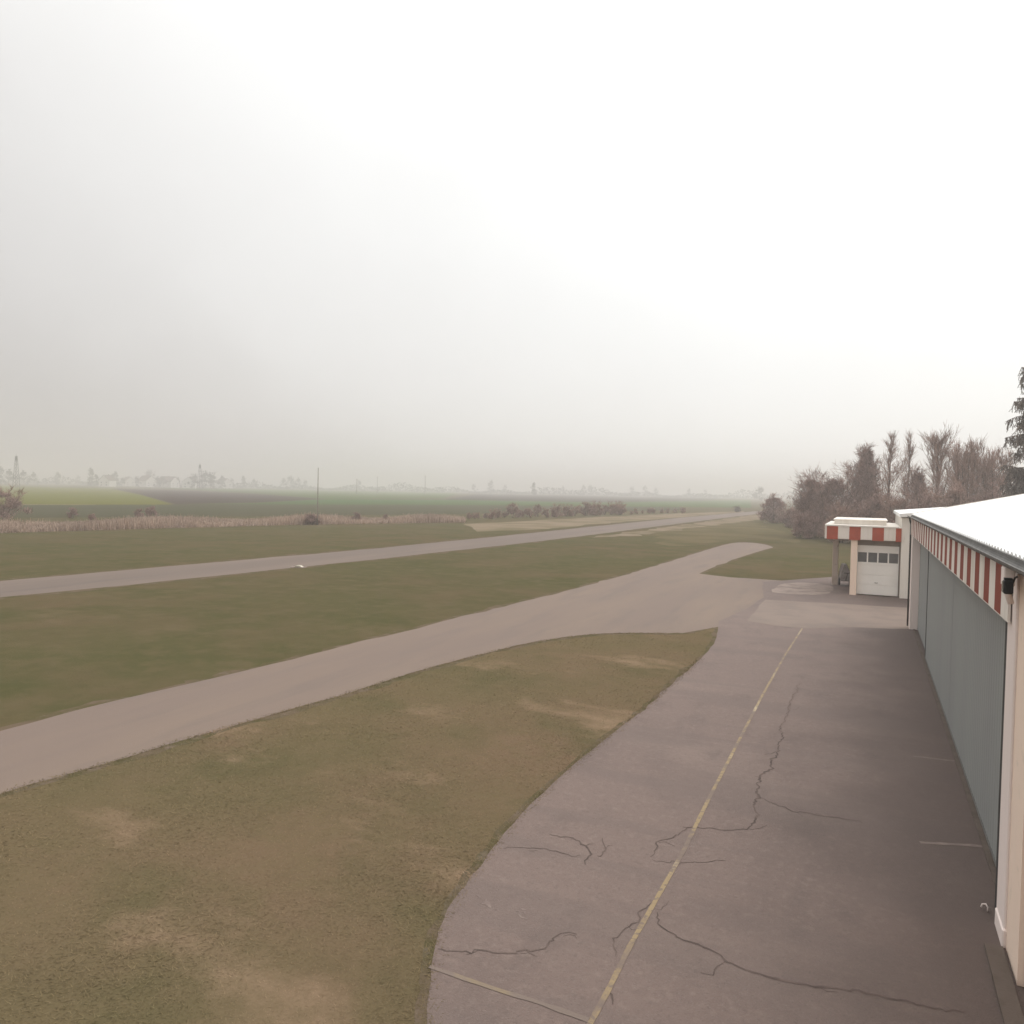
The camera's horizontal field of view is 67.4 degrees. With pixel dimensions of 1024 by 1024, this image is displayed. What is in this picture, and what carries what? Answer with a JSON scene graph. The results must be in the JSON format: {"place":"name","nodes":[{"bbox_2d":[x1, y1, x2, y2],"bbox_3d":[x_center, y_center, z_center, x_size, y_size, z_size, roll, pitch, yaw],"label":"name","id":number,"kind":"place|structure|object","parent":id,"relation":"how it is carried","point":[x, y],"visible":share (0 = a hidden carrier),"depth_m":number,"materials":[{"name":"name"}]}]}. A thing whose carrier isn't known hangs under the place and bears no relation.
{"place":"outdoors","nodes":[
{"label":"outdoors","id":0,"kind":"place"},
{"bbox_2d":[0,486,172,504],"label":"yellow green field","id":1,"kind":"structure","parent":0,"point":[67,496],"depth_m":223.34,"materials":[{"name":"plant"}]},
{"bbox_2d":[99,474,116,486],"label":"house","id":2,"kind":"structure","parent":0,"point":[108,480],"depth_m":730.55,"materials":[{"name":"tile"}]},
{"bbox_2d":[121,477,135,485],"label":"house","id":3,"kind":"structure","parent":0,"point":[129,481],"depth_m":886.53,"materials":[{"name":"tile"}]},
{"bbox_2d":[137,475,156,486],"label":"house","id":4,"kind":"structure","parent":0,"point":[147,481],"depth_m":818.49,"materials":[{"name":"tile"}]},
{"bbox_2d":[116,489,315,503],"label":"ploughed field","id":5,"kind":"structure","parent":0,"point":[185,497],"depth_m":273.06,"materials":[{"name":"soil"}]},
{"bbox_2d":[214,478,232,487],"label":"house","id":6,"kind":"structure","parent":0,"point":[228,483],"depth_m":887.53,"materials":[{"name":"tile"}]},
{"bbox_2d":[169,488,458,498],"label":"green field","id":7,"kind":"structure","parent":0,"point":[324,494],"depth_m":506.48,"materials":[{"name":"green plant"}]},
{"bbox_2d":[182,476,196,487],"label":"house","id":8,"kind":"structure","parent":7,"relation":"on","point":[185,484],"depth_m":729.27,"materials":[{"name":"tile"}]},
{"bbox_2d":[0,504,682,517],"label":"stubble field","id":9,"kind":"structure","parent":0,"point":[46,511],"depth_m":143.12,"materials":[{"name":"beige plant"}]},
{"bbox_2d":[0,627,717,1023],"bbox_3d":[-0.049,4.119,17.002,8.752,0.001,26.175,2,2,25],"label":"lawn","id":10,"kind":"structure","parent":0,"point":[336,848],"depth_m":10.01,"materials":[{"name":"green plant"}]},
{"bbox_2d":[0,481,947,726],"bbox_3d":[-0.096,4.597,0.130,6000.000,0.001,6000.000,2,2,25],"label":"ground","id":11,"kind":"structure","parent":0,"point":[59,652],"depth_m":34.96,"materials":[{"name":"green plant"}]},
{"bbox_2d":[0,467,3,484],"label":"tree","id":12,"kind":"object","parent":11,"relation":"on","point":[1,471],"visible":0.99,"depth_m":705.37,"materials":[{"name":"grey plant"}]},
{"bbox_2d":[3,468,14,484],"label":"tree","id":13,"kind":"object","parent":11,"relation":"on","point":[9,472],"visible":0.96,"depth_m":669.47,"materials":[{"name":"grey plant"}]},
{"bbox_2d":[12,456,19,487],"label":"lattice mast","id":14,"kind":"object","parent":11,"relation":"on","point":[16,458],"visible":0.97,"depth_m":421.33,"materials":[{"name":"metal"}]},
{"bbox_2d":[0,485,32,520],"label":"bare tree","id":15,"kind":"object","parent":11,"relation":"on","point":[13,503],"visible":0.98,"depth_m":86.20,"materials":[{"name":"brown plant"}]},
{"bbox_2d":[16,469,30,484],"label":"tree","id":16,"kind":"object","parent":11,"relation":"on","point":[22,473],"visible":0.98,"depth_m":740.40,"materials":[{"name":"grey plant"}]},
{"bbox_2d":[27,471,40,484],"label":"tree","id":17,"kind":"object","parent":11,"relation":"on","point":[33,475],"visible":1,"depth_m":757.71,"materials":[{"name":"grey plant"}]},
{"bbox_2d":[52,472,60,484],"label":"tree","id":18,"kind":"object","parent":11,"relation":"on","point":[56,482],"visible":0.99,"depth_m":847.66,"materials":[{"name":"grey plant"}]},
{"bbox_2d":[66,507,78,517],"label":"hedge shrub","id":19,"kind":"object","parent":11,"relation":"on","point":[72,511],"visible":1,"depth_m":93.49,"materials":[{"name":"brown plant"}]},
{"bbox_2d":[86,468,95,485],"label":"tree","id":20,"kind":"object","parent":11,"relation":"on","point":[91,472],"visible":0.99,"depth_m":739.66,"materials":[{"name":"grey plant"}]},
{"bbox_2d":[112,471,120,485],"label":"tree","id":21,"kind":"object","parent":11,"relation":"on","point":[116,478],"visible":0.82,"depth_m":791.77,"materials":[{"name":"grey plant"}]},
{"bbox_2d":[134,508,143,517],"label":"hedge shrub","id":22,"kind":"object","parent":11,"relation":"on","point":[137,512],"visible":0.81,"depth_m":93.65,"materials":[{"name":"brown plant"}]},
{"bbox_2d":[144,506,158,516],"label":"hedge shrub","id":23,"kind":"object","parent":11,"relation":"on","point":[152,511],"visible":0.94,"depth_m":96.55,"materials":[{"name":"brown plant"}]},
{"bbox_2d":[158,476,167,486],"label":"tree","id":24,"kind":"object","parent":11,"relation":"on","point":[164,479],"visible":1,"depth_m":775.37,"materials":[{"name":"grey plant"}]},
{"bbox_2d":[156,476,179,487],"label":"house","id":25,"kind":"structure","parent":11,"relation":"on","point":[173,481],"depth_m":783.90,"materials":[{"name":"tile"}]},
{"bbox_2d":[187,473,197,487],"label":"tree","id":26,"kind":"object","parent":11,"relation":"on","point":[194,479],"visible":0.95,"depth_m":720.88,"materials":[{"name":"grey plant"}]},
{"bbox_2d":[197,470,208,488],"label":"tree","id":27,"kind":"object","parent":11,"relation":"on","point":[204,476],"visible":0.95,"depth_m":702.76,"materials":[{"name":"grey plant"}]},
{"bbox_2d":[206,472,219,488],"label":"tree","id":28,"kind":"object","parent":11,"relation":"on","point":[211,480],"visible":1,"depth_m":704.89,"materials":[{"name":"grey plant"}]},
{"bbox_2d":[218,475,225,487],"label":"tree","id":29,"kind":"object","parent":11,"relation":"on","point":[222,478],"visible":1,"depth_m":846.91,"materials":[{"name":"grey plant"}]},
{"bbox_2d":[0,511,465,532],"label":"reeds","id":30,"kind":"object","parent":11,"relation":"on","point":[123,523],"visible":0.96,"depth_m":83.15,"materials":[{"name":"plant"}]},
{"bbox_2d":[285,475,296,488],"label":"tree","id":31,"kind":"object","parent":11,"relation":"on","point":[290,477],"visible":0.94,"depth_m":953.62,"materials":[{"name":"grey plant"}]},
{"bbox_2d":[301,512,320,524],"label":"shrub","id":32,"kind":"object","parent":11,"relation":"on","point":[310,518],"visible":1,"depth_m":90.76,"materials":[{"name":"brown plant"}]},
{"bbox_2d":[317,468,318,524],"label":"utility pole","id":33,"kind":"object","parent":11,"relation":"on","point":[317,497],"visible":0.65,"depth_m":91.00,"materials":[{"name":"grey wood"}]},
{"bbox_2d":[352,512,361,519],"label":"hedge shrub","id":34,"kind":"object","parent":11,"relation":"on","point":[357,515],"visible":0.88,"depth_m":100.26,"materials":[{"name":"brown plant"}]},
{"bbox_2d":[0,511,763,599],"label":"runway","id":35,"kind":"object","parent":11,"relation":"on","point":[18,587],"visible":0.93,"depth_m":45.79,"materials":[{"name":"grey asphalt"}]},
{"bbox_2d":[0,542,775,797],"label":"taxiway","id":36,"kind":"structure","parent":11,"relation":"on","point":[58,745],"depth_m":18.22,"materials":[{"name":"grey asphalt"}]},
{"bbox_2d":[1,476,831,499],"bbox_3d":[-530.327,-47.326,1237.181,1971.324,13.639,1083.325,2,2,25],"label":"wood","id":37,"kind":"object","parent":11,"relation":"on","point":[372,488],"visible":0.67,"depth_m":997.22,"materials":[{"name":"plant"}]},
{"bbox_2d":[220,499,750,507],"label":"green field","id":38,"kind":"structure","parent":11,"relation":"on","point":[739,503],"depth_m":273.58,"materials":[{"name":"green plant"}]},
{"bbox_2d":[486,480,494,492],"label":"tree","id":39,"kind":"object","parent":11,"relation":"on","point":[490,487],"visible":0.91,"depth_m":989.54,"materials":[{"name":"grey plant"}]},
{"bbox_2d":[488,509,496,518],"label":"hedge shrub","id":40,"kind":"object","parent":11,"relation":"on","point":[491,515],"visible":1,"depth_m":120.65,"materials":[{"name":"brown plant"}]},
{"bbox_2d":[506,503,519,517],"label":"hedge shrub","id":41,"kind":"object","parent":11,"relation":"on","point":[509,510],"visible":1,"depth_m":127.73,"materials":[{"name":"brown plant"}]},
{"bbox_2d":[526,507,534,516],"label":"hedge shrub","id":42,"kind":"object","parent":11,"relation":"on","point":[528,512],"visible":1,"depth_m":132.00,"materials":[{"name":"brown plant"}]},
{"bbox_2d":[532,504,542,516],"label":"hedge shrub","id":43,"kind":"object","parent":11,"relation":"on","point":[537,510],"visible":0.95,"depth_m":135.90,"materials":[{"name":"brown plant"}]},
{"bbox_2d":[542,507,549,517],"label":"hedge shrub","id":44,"kind":"object","parent":11,"relation":"on","point":[546,514],"visible":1,"depth_m":132.80,"materials":[{"name":"brown plant"}]},
{"bbox_2d":[551,502,563,516],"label":"hedge shrub","id":45,"kind":"object","parent":11,"relation":"on","point":[558,508],"visible":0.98,"depth_m":135.72,"materials":[{"name":"brown plant"}]},
{"bbox_2d":[560,502,573,515],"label":"hedge shrub","id":46,"kind":"object","parent":11,"relation":"on","point":[565,509],"visible":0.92,"depth_m":140.94,"materials":[{"name":"brown plant"}]},
{"bbox_2d":[570,504,580,515],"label":"hedge shrub","id":47,"kind":"object","parent":11,"relation":"on","point":[578,510],"visible":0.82,"depth_m":145.00,"materials":[{"name":"brown plant"}]},
{"bbox_2d":[579,501,593,515],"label":"hedge shrub","id":48,"kind":"object","parent":11,"relation":"on","point":[587,506],"visible":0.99,"depth_m":146.52,"materials":[{"name":"brown plant"}]},
{"bbox_2d":[588,500,603,515],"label":"hedge shrub","id":49,"kind":"object","parent":11,"relation":"on","point":[597,507],"visible":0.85,"depth_m":148.38,"materials":[{"name":"brown plant"}]},
{"bbox_2d":[464,511,743,530],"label":"dry grass margin","id":50,"kind":"object","parent":11,"relation":"on","point":[528,525],"visible":0.91,"depth_m":114.11,"materials":[{"name":"plant"}]},
{"bbox_2d":[600,504,608,514],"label":"hedge shrub","id":51,"kind":"object","parent":11,"relation":"on","point":[605,509],"visible":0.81,"depth_m":155.58,"materials":[{"name":"brown plant"}]},
{"bbox_2d":[606,501,618,514],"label":"hedge shrub","id":52,"kind":"object","parent":11,"relation":"on","point":[611,510],"visible":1,"depth_m":155.93,"materials":[{"name":"brown plant"}]},
{"bbox_2d":[615,503,627,514],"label":"hedge shrub","id":53,"kind":"object","parent":11,"relation":"on","point":[621,510],"visible":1,"depth_m":155.15,"materials":[{"name":"brown plant"}]},
{"bbox_2d":[594,515,759,537],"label":"sandy margin","id":54,"kind":"object","parent":11,"relation":"on","point":[718,522],"visible":0.8,"depth_m":111.62,"materials":[{"name":"beige sand"}]},
{"bbox_2d":[427,577,1023,1023],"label":"apron","id":55,"kind":"object","parent":11,"relation":"on","point":[875,897],"visible":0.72,"depth_m":9.51,"materials":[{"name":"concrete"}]},
{"bbox_2d":[438,932,574,953],"bbox_3d":[-0.010,4.373,7.726,1.449,0.001,0.250,1,2,-14],"label":"crack","id":56,"kind":"object","parent":55,"relation":"on","point":[546,946],"visible":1,"depth_m":7.65,"materials":[{"name":"grey asphalt"}]},
{"bbox_2d":[429,965,588,1021],"bbox_3d":[-0.064,4.390,7.024,1.624,0.001,0.079,2,2,25],"label":"faded line","id":57,"kind":"object","parent":55,"relation":"on","point":[547,1005],"visible":1,"depth_m":6.98,"materials":[{"name":"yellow paint"}]},
{"bbox_2d":[551,834,591,863],"bbox_3d":[0.826,4.328,9.936,0.281,0.001,0.923,0,2,-26],"label":"crack","id":58,"kind":"object","parent":55,"relation":"on","point":[580,844],"visible":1,"depth_m":9.98,"materials":[{"name":"grey asphalt"}]},
{"bbox_2d":[612,902,651,955],"bbox_3d":[1.258,4.386,8.179,0.153,0.001,1.240,2,2,29],"label":"crack","id":59,"kind":"object","parent":55,"relation":"on","point":[629,926],"visible":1,"depth_m":8.14,"materials":[{"name":"grey asphalt"}]},
{"bbox_2d":[650,827,688,856],"bbox_3d":[2.078,4.346,10.204,0.173,0.001,1.196,3,2,41],"label":"crack","id":60,"kind":"object","parent":55,"relation":"on","point":[664,839],"visible":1,"depth_m":10.19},
{"bbox_2d":[587,628,802,1023],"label":"yellow line","id":61,"kind":"object","parent":55,"relation":"on","point":[606,992],"visible":1,"depth_m":9.09,"materials":[{"name":"paint"}]},
{"bbox_2d":[685,726,783,829],"bbox_3d":[4.181,4.319,12.729,0.803,0.001,5.592,2,2,32],"label":"crack","id":62,"kind":"object","parent":55,"relation":"on","point":[759,796],"visible":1,"depth_m":11.91,"materials":[{"name":"black asphalt"}]},
{"bbox_2d":[772,582,833,594],"bbox_3d":[14.581,3.810,38.400,2.728,0.001,5.579,2,2,25],"label":"concrete pad","id":63,"kind":"object","parent":55,"relation":"on","point":[804,588],"visible":1,"depth_m":38.09,"materials":[{"name":"grey concrete"}]},
{"bbox_2d":[757,796,861,822],"bbox_3d":[4.272,4.364,11.207,1.515,0.001,0.275,2,2,35],"label":"crack","id":64,"kind":"object","parent":55,"relation":"on","point":[807,812],"visible":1,"depth_m":11.15,"materials":[{"name":"black asphalt"}]},
{"bbox_2d":[656,912,963,1011],"bbox_3d":[2.697,4.437,7.447,2.914,0.001,0.505,2,2,32],"label":"crack","id":65,"kind":"object","parent":55,"relation":"on","point":[780,979],"visible":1,"depth_m":7.24,"materials":[{"name":"grey asphalt"}]},
{"bbox_2d":[748,600,908,628],"bbox_3d":[12.842,4.018,29.832,6.489,0.001,7.920,2,2,25],"label":"tarmac band","id":66,"kind":"object","parent":55,"relation":"on","point":[805,615],"visible":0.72,"depth_m":29.71,"materials":[{"name":"grey asphalt"}]},
{"bbox_2d":[838,563,849,585],"bbox_3d":[17.297,3.263,39.865,0.552,1.148,1.254,2,2,14],"label":"chair","id":67,"kind":"object","parent":55,"relation":"on","point":[844,573],"visible":0.88,"depth_m":39.75,"materials":[{"name":"white plastic"}]},
{"bbox_2d":[913,756,954,760],"bbox_3d":[7.555,4.366,13.568,0.855,0.001,0.090,2,2,18],"label":"slab joint","id":68,"kind":"object","parent":55,"relation":"on","point":[934,758],"visible":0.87,"depth_m":13.59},
{"bbox_2d":[919,841,981,846],"bbox_3d":[5.924,4.426,10.226,0.945,0.001,0.100,1,2,7],"label":"slab joint","id":69,"kind":"object","parent":55,"relation":"on","point":[943,843],"visible":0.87,"depth_m":10.23,"materials":[{"name":"grey concrete"}]},
{"bbox_2d":[913,629,995,884],"bbox_3d":[9.808,4.291,17.747,0.071,0.030,20.250,2,2,25],"label":"door track","id":70,"kind":"object","parent":55,"relation":"on","point":[988,855],"depth_m":12.46,"materials":[{"name":"grey metal"}]},
{"bbox_2d":[984,942,1023,1023],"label":"kerb","id":71,"kind":"structure","parent":55,"relation":"on","point":[1008,1000],"depth_m":7.21,"materials":[{"name":"concrete"}]},
{"bbox_2d":[652,521,800,545],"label":"grass margin","id":72,"kind":"object","parent":11,"relation":"on","point":[717,533],"depth_m":88.74,"materials":[{"name":"plant"}]},
{"bbox_2d":[752,486,764,499],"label":"tree","id":73,"kind":"object","parent":11,"relation":"on","point":[757,495],"visible":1,"depth_m":705.07,"materials":[{"name":"grey plant"}]},
{"bbox_2d":[756,493,787,522],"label":"bush","id":74,"kind":"object","parent":11,"relation":"on","point":[772,511],"visible":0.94,"depth_m":127.51,"materials":[{"name":"brown plant"}]},
{"bbox_2d":[780,505,802,526],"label":"bush","id":75,"kind":"object","parent":11,"relation":"on","point":[787,518],"visible":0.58,"depth_m":112.10,"materials":[{"name":"brown plant"}]},
{"bbox_2d":[778,461,831,535],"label":"broadleaf tree","id":76,"kind":"object","parent":11,"relation":"on","point":[806,497],"visible":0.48,"depth_m":89.36,"materials":[{"name":"brown plant"}]},
{"bbox_2d":[790,508,823,538],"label":"shrub","id":77,"kind":"object","parent":11,"relation":"on","point":[809,523],"visible":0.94,"depth_m":83.23,"materials":[{"name":"brown plant"}]},
{"bbox_2d":[800,469,857,535],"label":"broadleaf tree","id":78,"kind":"object","parent":11,"relation":"on","point":[832,487],"visible":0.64,"depth_m":85.72,"materials":[{"name":"brown plant"}]},
{"bbox_2d":[815,500,864,542],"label":"shrub","id":79,"kind":"object","parent":11,"relation":"on","point":[840,512],"visible":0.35,"depth_m":77.61,"materials":[{"name":"brown plant"}]},
{"bbox_2d":[831,461,857,512],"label":"bare tree","id":80,"kind":"object","parent":11,"relation":"on","point":[847,473],"visible":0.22,"depth_m":91.81,"materials":[{"name":"brown plant"}]},
{"bbox_2d":[827,442,897,520],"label":"pointed tree","id":81,"kind":"object","parent":11,"relation":"on","point":[865,478],"visible":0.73,"depth_m":83.34,"materials":[{"name":"brown plant"}]},
{"bbox_2d":[849,488,903,517],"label":"shrub","id":82,"kind":"object","parent":11,"relation":"on","point":[872,504],"visible":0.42,"depth_m":73.44,"materials":[{"name":"brown plant"}]},
{"bbox_2d":[870,431,907,511],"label":"poplar tree","id":83,"kind":"object","parent":11,"relation":"on","point":[891,450],"visible":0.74,"depth_m":79.81,"materials":[{"name":"brown plant"}]},
{"bbox_2d":[870,487,920,522],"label":"shrub","id":84,"kind":"object","parent":11,"relation":"on","point":[893,504],"visible":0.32,"depth_m":69.79,"materials":[{"name":"brown plant"}]},
{"bbox_2d":[880,428,920,500],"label":"poplar tree","id":85,"kind":"object","parent":11,"relation":"on","point":[908,466],"visible":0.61,"depth_m":77.82,"materials":[{"name":"brown plant"}]},
{"bbox_2d":[895,465,934,508],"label":"tree","id":86,"kind":"object","parent":11,"relation":"on","point":[913,479],"visible":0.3,"depth_m":75.60,"materials":[{"name":"brown plant"}]},
{"bbox_2d":[893,507,943,598],"bbox_3d":[22.727,1.730,38.870,5.960,4.496,11.000,2,2,25],"label":"annex","id":87,"kind":"object","parent":11,"relation":"on","point":[902,519],"visible":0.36,"depth_m":35.25,"materials":[{"name":"white paint"}]},
{"bbox_2d":[893,482,945,522],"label":"shrub","id":88,"kind":"object","parent":11,"relation":"on","point":[925,503],"visible":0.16,"depth_m":65.80,"materials":[{"name":"brown plant"}]},
{"bbox_2d":[904,421,962,505],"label":"bare tree","id":89,"kind":"object","parent":11,"relation":"on","point":[936,444],"visible":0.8,"depth_m":71.49,"materials":[{"name":"brown plant"}]},
{"bbox_2d":[918,475,980,507],"bbox_3d":[35.949,0.353,62.130,5.561,6.705,5.902,2,2,25],"label":"shrub","id":90,"kind":"object","parent":11,"relation":"on","point":[952,497],"visible":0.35,"depth_m":61.82,"materials":[{"name":"brown plant"}]},
{"bbox_2d":[906,494,1023,986],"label":"hangar","id":91,"kind":"structure","parent":11,"relation":"on","point":[965,616],"depth_m":11.01,"materials":[{"name":"white paint"}]},
{"bbox_2d":[917,544,927,648],"bbox_3d":[13.067,2.356,24.286,0.060,3.575,5.580,2,2,25],"label":"sliding door","id":92,"kind":"structure","parent":91,"relation":"in","point":[923,577],"depth_m":24.84,"materials":[{"name":"grey metal"}]},
{"bbox_2d":[925,551,953,724],"bbox_3d":[10.386,2.458,18.690,0.083,3.575,7.290,2,2,25],"label":"sliding door","id":93,"kind":"structure","parent":91,"relation":"in","point":[940,581],"depth_m":17.88,"materials":[{"name":"grey metal"}]},
{"bbox_2d":[948,574,1005,866],"bbox_3d":[7.224,2.583,11.940,0.060,3.575,7.580,2,2,25],"label":"sliding door","id":94,"kind":"structure","parent":91,"relation":"in","point":[978,632],"depth_m":11.47,"materials":[{"name":"grey metal"}]},
{"bbox_2d":[1001,576,1017,593],"bbox_3d":[4.898,0.713,7.550,0.132,0.185,0.105,2,2,25],"label":"floodlight","id":95,"kind":"object","parent":91,"relation":"attached to","point":[1007,585],"visible":1,"depth_m":7.52,"materials":[{"name":"black plastic"}]},
{"bbox_2d":[930,433,1006,506],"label":"multi stem tree","id":96,"kind":"object","parent":11,"relation":"on","point":[971,460],"visible":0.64,"depth_m":67.36,"materials":[{"name":"brown plant"}]},
{"bbox_2d":[955,471,1014,503],"bbox_3d":[38.024,0.269,59.940,5.359,7.063,5.371,1,2,-16],"label":"shrub","id":97,"kind":"object","parent":11,"relation":"on","point":[991,494],"visible":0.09,"depth_m":59.75,"materials":[{"name":"brown plant"}]},
{"bbox_2d":[965,443,1018,499],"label":"multi stem tree","id":98,"kind":"object","parent":11,"relation":"on","point":[1006,458],"visible":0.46,"depth_m":67.38,"materials":[{"name":"brown plant"}]},
{"bbox_2d":[996,367,1023,497],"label":"conifer tree","id":99,"kind":"object","parent":11,"relation":"on","point":[1017,476],"visible":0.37,"depth_m":44.18,"materials":[{"name":"green plant"}]},
{"bbox_2d":[0,0,1023,499],"label":"sky","id":100,"kind":"structure","parent":0,"point":[720,247],"materials":[{"name":"white"}]},
{"bbox_2d":[446,494,726,501],"bbox_3d":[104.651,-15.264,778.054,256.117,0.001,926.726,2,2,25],"label":"dark ploughed field","id":101,"kind":"structure","parent":0,"point":[563,498],"depth_m":527.17,"materials":[{"name":"soil"}]},
{"bbox_2d":[613,573,780,632],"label":"old tarmac","id":102,"kind":"structure","parent":0,"point":[691,603],"depth_m":32.87,"materials":[{"name":"grey asphalt"}]},
{"bbox_2d":[825,517,901,596],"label":"garage","id":103,"kind":"structure","parent":0,"point":[875,556],"depth_m":36.16,"materials":[{"name":"white paint"}]},
{"bbox_2d":[856,545,898,595],"bbox_3d":[17.188,2.750,36.123,1.770,2.320,0.042,2,2,25],"label":"garage door","id":104,"kind":"structure","parent":103,"relation":"in","point":[877,566],"depth_m":36.10,"materials":[{"name":"white metal"}]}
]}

